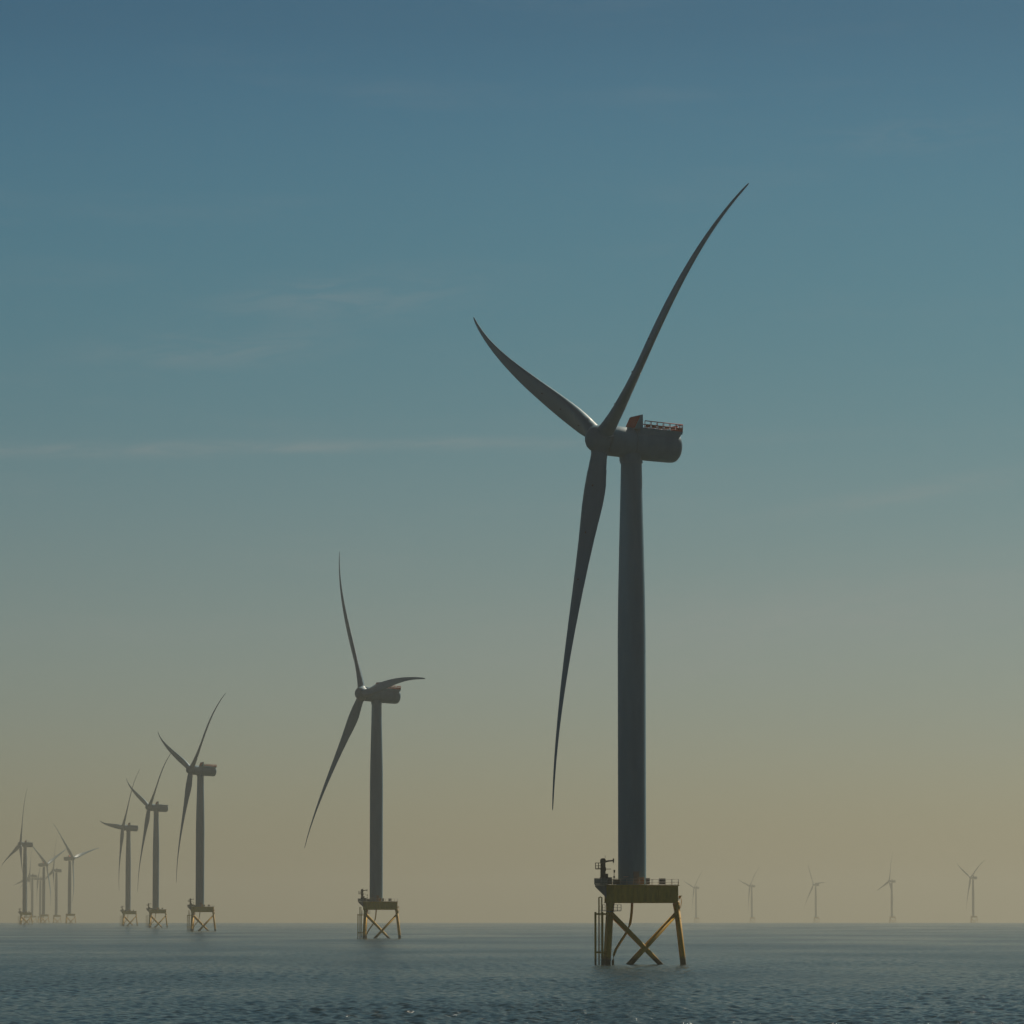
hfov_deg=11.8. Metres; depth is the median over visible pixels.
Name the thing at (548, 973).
sea
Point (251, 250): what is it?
sky
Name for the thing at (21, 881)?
wind turbine
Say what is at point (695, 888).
wind turbine
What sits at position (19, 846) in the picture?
wind turbine
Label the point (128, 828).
wind turbine
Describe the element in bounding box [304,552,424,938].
wind turbine
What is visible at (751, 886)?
wind turbine
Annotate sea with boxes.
[0,923,1023,1023]
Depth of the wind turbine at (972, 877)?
11572.07 m
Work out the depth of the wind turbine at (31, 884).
11165.58 m
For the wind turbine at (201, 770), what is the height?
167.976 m
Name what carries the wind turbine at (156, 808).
in the sea
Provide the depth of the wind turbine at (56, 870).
9968.95 m
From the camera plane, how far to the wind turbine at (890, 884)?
12569.01 m
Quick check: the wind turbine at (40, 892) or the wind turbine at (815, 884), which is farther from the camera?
the wind turbine at (815, 884)
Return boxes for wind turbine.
[3,791,32,923]
[13,857,28,922]
[19,851,36,922]
[27,840,65,922]
[33,854,44,922]
[45,839,61,922]
[54,825,97,923]
[100,771,138,925]
[126,755,169,926]
[158,693,225,930]
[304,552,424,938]
[473,183,748,964]
[686,872,701,922]
[738,868,758,922]
[805,866,824,922]
[877,854,895,922]
[956,860,984,922]
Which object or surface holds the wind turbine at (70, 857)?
in the sea
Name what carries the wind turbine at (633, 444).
in the sea
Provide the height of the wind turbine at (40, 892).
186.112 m
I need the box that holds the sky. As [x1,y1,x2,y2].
[0,0,1023,922]
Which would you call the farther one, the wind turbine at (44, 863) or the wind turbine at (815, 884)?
the wind turbine at (815, 884)

